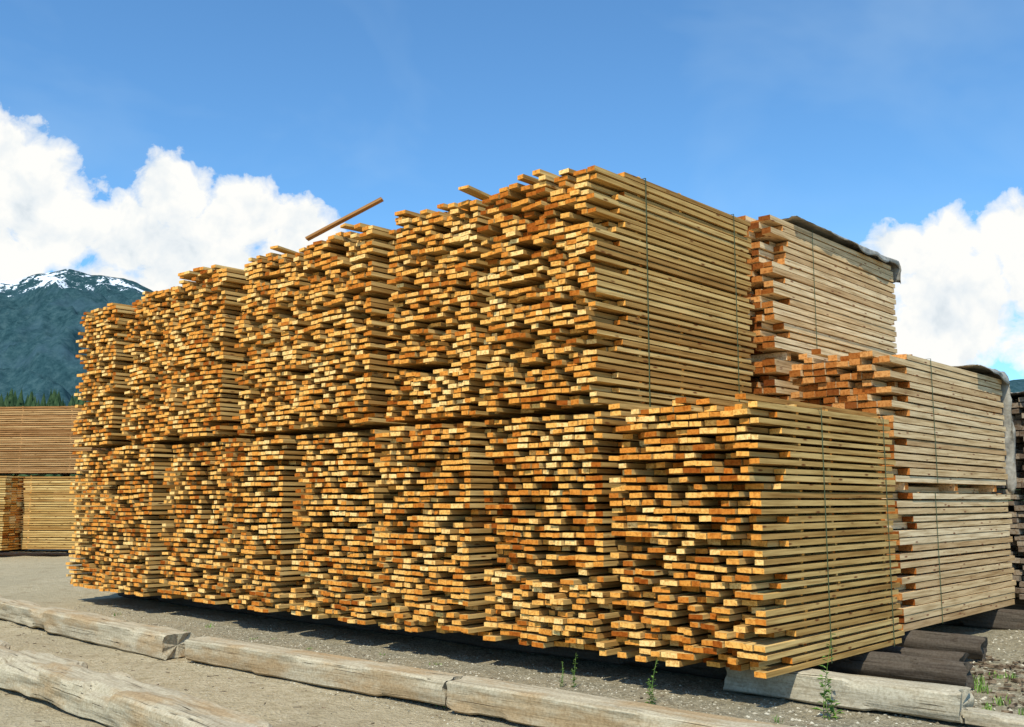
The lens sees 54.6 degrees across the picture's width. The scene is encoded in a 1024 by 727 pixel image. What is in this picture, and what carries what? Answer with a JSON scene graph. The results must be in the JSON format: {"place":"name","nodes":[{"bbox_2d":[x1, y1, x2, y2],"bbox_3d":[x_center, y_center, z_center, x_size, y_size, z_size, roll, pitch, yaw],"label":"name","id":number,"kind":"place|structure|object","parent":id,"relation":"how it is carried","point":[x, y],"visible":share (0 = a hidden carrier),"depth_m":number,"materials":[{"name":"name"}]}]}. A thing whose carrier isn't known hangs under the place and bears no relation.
{"place":"outdoors","nodes":[
{"label":"outdoors","id":0,"kind":"place"},
{"bbox_2d":[0,506,1023,726],"bbox_3d":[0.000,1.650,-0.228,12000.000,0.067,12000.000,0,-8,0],"label":"ground","id":1,"kind":"structure","parent":0,"point":[37,576],"depth_m":9.72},
{"bbox_2d":[0,549,27,551],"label":"bearer timber","id":2,"kind":"object","parent":1,"relation":"on","point":[12,550],"visible":0.32,"depth_m":32.56,"materials":[{"name":"brown wood"}]},
{"bbox_2d":[0,476,89,544],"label":"lumber stack","id":3,"kind":"object","parent":2,"relation":"on","point":[39,511],"visible":0.06,"depth_m":32.42,"materials":[{"name":"brown wood"}]},
{"bbox_2d":[0,406,112,473],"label":"lumber stack","id":4,"kind":"object","parent":3,"relation":"on","point":[37,439],"visible":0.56,"depth_m":32.71,"materials":[{"name":"brown wood"}]},
{"bbox_2d":[0,595,193,659],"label":"squared timber","id":5,"kind":"object","parent":1,"relation":"on","point":[161,642],"visible":0.98,"depth_m":11.54,"materials":[{"name":"grey wood"}]},
{"bbox_2d":[0,640,272,726],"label":"weathered log","id":6,"kind":"object","parent":1,"relation":"on","point":[81,689],"visible":1,"depth_m":7.50,"materials":[{"name":"grey wood"}]},
{"bbox_2d":[184,636,465,705],"bbox_3d":[-1.877,2.823,9.209,3.720,0.246,0.292,-6,-10,39],"label":"squared timber","id":7,"kind":"object","parent":1,"relation":"on","point":[368,677],"visible":0.97,"depth_m":8.91,"materials":[{"name":"grey wood"}]},
{"bbox_2d":[118,592,726,679],"bbox_3d":[-2.299,3.382,13.278,12.271,0.274,0.312,-7,-11,42],"label":"bearer log","id":8,"kind":"object","parent":1,"relation":"on","point":[702,669],"visible":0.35,"depth_m":11.35,"materials":[{"name":"wood"}]},
{"bbox_2d":[66,450,147,588],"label":"lumber stack","id":9,"kind":"object","parent":8,"relation":"on","point":[104,485],"visible":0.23,"depth_m":16.36,"materials":[{"name":"brown wood"}]},
{"bbox_2d":[157,441,300,603],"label":"lumber stack","id":10,"kind":"object","parent":8,"relation":"on","point":[194,571],"visible":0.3,"depth_m":14.18,"materials":[{"name":"brown wood"}]},
{"bbox_2d":[371,422,609,635],"bbox_3d":[0.005,1.919,11.824,1.569,2.257,3.077,-7,-11,42],"label":"lumber stack","id":11,"kind":"object","parent":8,"relation":"on","point":[445,557],"visible":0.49,"depth_m":10.72,"materials":[{"name":"brown wood"}]},
{"bbox_2d":[483,411,666,655],"bbox_3d":[1.289,1.774,10.777,1.569,2.257,3.086,-7,-11,42],"label":"lumber stack","id":12,"kind":"object","parent":8,"relation":"on","point":[557,571],"visible":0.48,"depth_m":9.69,"materials":[{"name":"brown wood"}]},
{"bbox_2d":[0,388,1023,506],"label":"conifer forest","id":13,"kind":"object","parent":1,"relation":"on","point":[11,400],"visible":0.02,"depth_m":157.37,"materials":[{"name":"green plant"}]},
{"bbox_2d":[559,662,564,686],"bbox_3d":[0.452,2.796,8.917,0.050,0.213,0.138,-2,-8,15],"label":"weed plant","id":14,"kind":"object","parent":1,"relation":"on","point":[562,668],"visible":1,"depth_m":8.91,"materials":[{"name":"green plant"}]},
{"bbox_2d":[571,654,577,686],"bbox_3d":[0.557,2.752,8.899,0.075,0.307,0.067,-2,-8,17],"label":"weed plant","id":15,"kind":"object","parent":1,"relation":"on","point":[574,679],"visible":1,"depth_m":8.90,"materials":[{"name":"green plant"}]},
{"bbox_2d":[446,676,795,726],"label":"squared timber","id":16,"kind":"object","parent":1,"relation":"on","point":[530,705],"visible":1,"depth_m":7.19,"materials":[{"name":"beige wood"}]},
{"bbox_2d":[645,658,658,704],"bbox_3d":[1.147,2.603,8.085,0.134,0.370,0.183,0,-8,0],"label":"weed plant","id":17,"kind":"object","parent":1,"relation":"on","point":[651,693],"visible":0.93,"depth_m":8.07,"materials":[{"name":"green plant"}]},
{"bbox_2d":[811,634,842,719],"bbox_3d":[2.448,2.429,7.714,0.211,0.653,0.205,2,-8,-15],"label":"weed plant","id":18,"kind":"object","parent":1,"relation":"on","point":[826,698],"visible":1,"depth_m":7.68,"materials":[{"name":"green plant"}]},
{"bbox_2d":[723,667,974,722],"bbox_3d":[2.692,2.675,8.134,2.031,0.248,0.310,-7,-11,42],"label":"bearer timber","id":19,"kind":"object","parent":1,"relation":"on","point":[943,702],"visible":0.84,"depth_m":7.88,"materials":[{"name":"grey wood"}]},
{"bbox_2d":[809,651,974,688],"bbox_3d":[-1.146,3.405,13.440,14.101,0.277,0.284,-7,-11,42],"label":"bearer log","id":20,"kind":"object","parent":1,"relation":"on","point":[912,668],"visible":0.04,"depth_m":9.01,"materials":[{"name":"brown wood"}]},
{"bbox_2d":[99,444,217,596],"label":"lumber stack","id":21,"kind":"object","parent":20,"relation":"on","point":[139,546],"visible":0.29,"depth_m":15.11,"materials":[{"name":"brown wood"}]},
{"bbox_2d":[213,435,354,612],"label":"lumber stack","id":22,"kind":"object","parent":20,"relation":"on","point":[262,540],"visible":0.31,"depth_m":12.94,"materials":[{"name":"brown wood"}]},
{"bbox_2d":[113,413,594,450],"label":"spacer boards","id":23,"kind":"object","parent":22,"relation":"on","point":[367,431],"visible":0.04,"depth_m":12.82,"materials":[{"name":"brown wood"}]},
{"bbox_2d":[71,303,147,447],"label":"lumber stack","id":24,"kind":"object","parent":23,"relation":"on","point":[104,386],"visible":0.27,"depth_m":16.48,"materials":[{"name":"brown wood"}]},
{"bbox_2d":[121,286,211,444],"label":"lumber stack","id":25,"kind":"object","parent":23,"relation":"on","point":[147,407],"visible":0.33,"depth_m":15.55,"materials":[{"name":"brown wood"}]},
{"bbox_2d":[164,264,274,440],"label":"lumber stack","id":26,"kind":"object","parent":23,"relation":"on","point":[207,398],"visible":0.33,"depth_m":14.24,"materials":[{"name":"brown wood"}]},
{"bbox_2d":[232,252,344,435],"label":"lumber stack","id":27,"kind":"object","parent":23,"relation":"on","point":[270,323],"visible":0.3,"depth_m":13.28,"materials":[{"name":"brown wood"}]},
{"bbox_2d":[293,223,432,430],"bbox_3d":[-1.191,-0.309,13.242,1.519,2.439,3.106,-7,-11,42],"label":"lumber stack","id":28,"kind":"object","parent":23,"relation":"on","point":[350,290],"visible":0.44,"depth_m":12.06,"materials":[{"name":"brown wood"}]},
{"bbox_2d":[305,197,383,240],"bbox_3d":[-2.138,-1.842,12.655,1.100,0.030,0.100,-27,-11,4],"label":"loose plank","id":29,"kind":"object","parent":28,"relation":"on","point":[344,219],"visible":1,"depth_m":12.63,"materials":[{"name":"brown wood"}]},
{"bbox_2d":[270,185,490,254],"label":"loose boards","id":30,"kind":"object","parent":28,"relation":"on","point":[474,192],"visible":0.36,"depth_m":11.17,"materials":[{"name":"brown wood"}]},
{"bbox_2d":[385,199,524,424],"bbox_3d":[0.084,-0.472,12.255,1.509,2.490,3.086,-7,-11,42],"label":"lumber stack","id":31,"kind":"object","parent":23,"relation":"on","point":[440,267],"visible":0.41,"depth_m":11.15,"materials":[{"name":"brown wood"}]},
{"bbox_2d":[477,165,756,416],"bbox_3d":[1.248,-0.613,11.084,1.599,2.451,3.106,-7,-11,42],"label":"lumber stack","id":32,"kind":"object","parent":23,"relation":"on","point":[607,287],"visible":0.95,"depth_m":10.17,"materials":[{"name":"brown wood"}]},
{"bbox_2d":[289,429,427,624],"bbox_3d":[-1.179,2.087,13.006,1.609,2.247,3.042,-7,-11,42],"label":"lumber stack","id":33,"kind":"object","parent":20,"relation":"on","point":[341,569],"visible":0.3,"depth_m":11.92,"materials":[{"name":"brown wood"}]},
{"bbox_2d":[609,393,904,678],"bbox_3d":[2.417,1.583,9.567,1.569,2.304,2.907,-7,-11,42],"label":"lumber stack","id":34,"kind":"object","parent":20,"relation":"on","point":[764,553],"visible":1,"depth_m":8.71,"materials":[{"name":"brown wood"}]},
{"bbox_2d":[872,645,969,662],"bbox_3d":[3.842,2.963,10.104,0.221,0.208,1.588,7,-11,-42],"label":"dark log","id":35,"kind":"object","parent":1,"relation":"on","point":[956,656],"visible":0.23,"depth_m":9.75,"materials":[{"name":"brown wood"}]},
{"bbox_2d":[892,630,987,659],"bbox_3d":[2.588,3.275,12.520,6.478,0.263,0.289,-7,-11,42],"label":"bearer log","id":36,"kind":"object","parent":1,"relation":"on","point":[974,647],"visible":0.13,"depth_m":10.54,"materials":[{"name":"brown wood"}]},
{"bbox_2d":[937,609,1023,629],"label":"bearer timber","id":37,"kind":"object","parent":1,"relation":"on","point":[1007,619],"visible":0.11,"depth_m":13.03,"materials":[{"name":"brown wood"}]},
{"bbox_2d":[858,486,1015,631],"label":"lumber stack","id":38,"kind":"object","parent":37,"relation":"on","point":[952,554],"visible":0.59,"depth_m":11.96,"materials":[{"name":"brown wood"}]},
{"bbox_2d":[751,352,996,491],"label":"spacer boards","id":39,"kind":"object","parent":38,"relation":"on","point":[784,356],"visible":0.21,"depth_m":12.42,"materials":[{"name":"brown wood"}]},
{"bbox_2d":[742,357,807,401],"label":"lumber stack","id":40,"kind":"object","parent":39,"relation":"on","point":[770,377],"visible":0.05,"depth_m":12.19,"materials":[{"name":"brown wood"}]},
{"bbox_2d":[738,215,896,363],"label":"lumber stack","id":41,"kind":"object","parent":40,"relation":"on","point":[808,292],"visible":0.65,"depth_m":12.96,"materials":[{"name":"brown wood"}]},
{"bbox_2d":[782,216,900,283],"bbox_3d":[4.230,-1.403,14.229,1.409,0.597,3.475,-7,-11,42],"label":"lumber wrap tarp","id":42,"kind":"object","parent":41,"relation":"on","point":[800,222],"visible":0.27,"depth_m":14.00,"materials":[{"name":"grey plastic"}]},
{"bbox_2d":[789,349,1007,485],"bbox_3d":[5.141,0.781,12.874,1.229,1.578,4.101,-7,-11,42],"label":"lumber stack","id":43,"kind":"object","parent":39,"relation":"on","point":[945,422],"visible":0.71,"depth_m":11.80,"materials":[{"name":"brown wood"}]},
{"bbox_2d":[952,364,1016,494],"bbox_3d":[6.090,0.951,13.831,1.343,1.744,1.386,-7,-11,42],"label":"lumber wrap tarp","id":44,"kind":"object","parent":43,"relation":"on","point":[1010,444],"visible":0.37,"depth_m":13.88,"materials":[{"name":"grey plastic"}]},
{"bbox_2d":[961,707,1023,726],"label":"broken timber","id":45,"kind":"object","parent":1,"relation":"on","point":[981,717],"visible":1,"depth_m":7.27,"materials":[{"name":"beige wood"}]},
{"bbox_2d":[998,597,1023,609],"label":"bearer timber","id":46,"kind":"object","parent":1,"relation":"on","point":[1018,604],"visible":0.07,"depth_m":14.61,"materials":[{"name":"brown wood"}]},
{"bbox_2d":[986,494,1023,598],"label":"lumber stack","id":47,"kind":"object","parent":46,"relation":"on","point":[1016,510],"visible":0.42,"depth_m":14.41,"materials":[{"name":"brown wood"}]},
{"bbox_2d":[986,397,1023,494],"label":"lumber stack","id":48,"kind":"object","parent":47,"relation":"on","point":[1017,408],"visible":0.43,"depth_m":14.63,"materials":[{"name":"brown wood"}]},
{"bbox_2d":[1011,391,1023,398],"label":"lumber wrap tarp","id":49,"kind":"object","parent":48,"relation":"on","point":[1016,395],"visible":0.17,"depth_m":14.85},
{"bbox_3d":[-18.995,5.638,29.453,0.168,0.206,1.749,0,-8,0],"label":"support timber","id":50,"kind":"object","parent":1,"relation":"on","visible":0},
{"bbox_2d":[0,476,28,549],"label":"lumber stack","id":51,"kind":"object","parent":50,"relation":"on","point":[8,538],"visible":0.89,"depth_m":29.73,"materials":[{"name":"brown wood"}]},
{"bbox_2d":[0,269,1023,405],"bbox_3d":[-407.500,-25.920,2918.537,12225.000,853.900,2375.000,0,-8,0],"label":"mountain","id":52,"kind":"structure","parent":0,"point":[41,316],"depth_m":3015.49,"materials":[{"name":"green plant"}]},
{"bbox_2d":[0,0,1023,380],"label":"sky","id":53,"kind":"structure","parent":0,"point":[147,143],"materials":[{"name":"blue"}]},
{"bbox_2d":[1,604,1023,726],"bbox_3d":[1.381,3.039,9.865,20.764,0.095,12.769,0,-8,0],"label":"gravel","id":54,"kind":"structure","parent":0,"point":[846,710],"depth_m":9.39,"materials":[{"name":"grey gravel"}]},
{"bbox_2d":[5,623,1023,726],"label":"bark debris","id":55,"kind":"object","parent":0,"point":[1000,666],"visible":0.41,"depth_m":9.32,"materials":[{"name":"brown wood"}]},
{"bbox_2d":[114,612,1023,722],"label":"grass","id":56,"kind":"structure","parent":0,"point":[978,687],"depth_m":8.68,"materials":[{"name":"green plant"}]},
{"bbox_3d":[-12.003,5.641,29.453,0.170,0.200,1.750,0,-8,0],"label":"support timber","id":57,"kind":"object","parent":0,"visible":0},
{"bbox_2d":[20,476,105,548],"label":"lumber stack","id":58,"kind":"object","parent":57,"relation":"on","point":[46,527],"visible":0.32,"depth_m":30.01,"materials":[{"name":"brown wood"}]}
]}

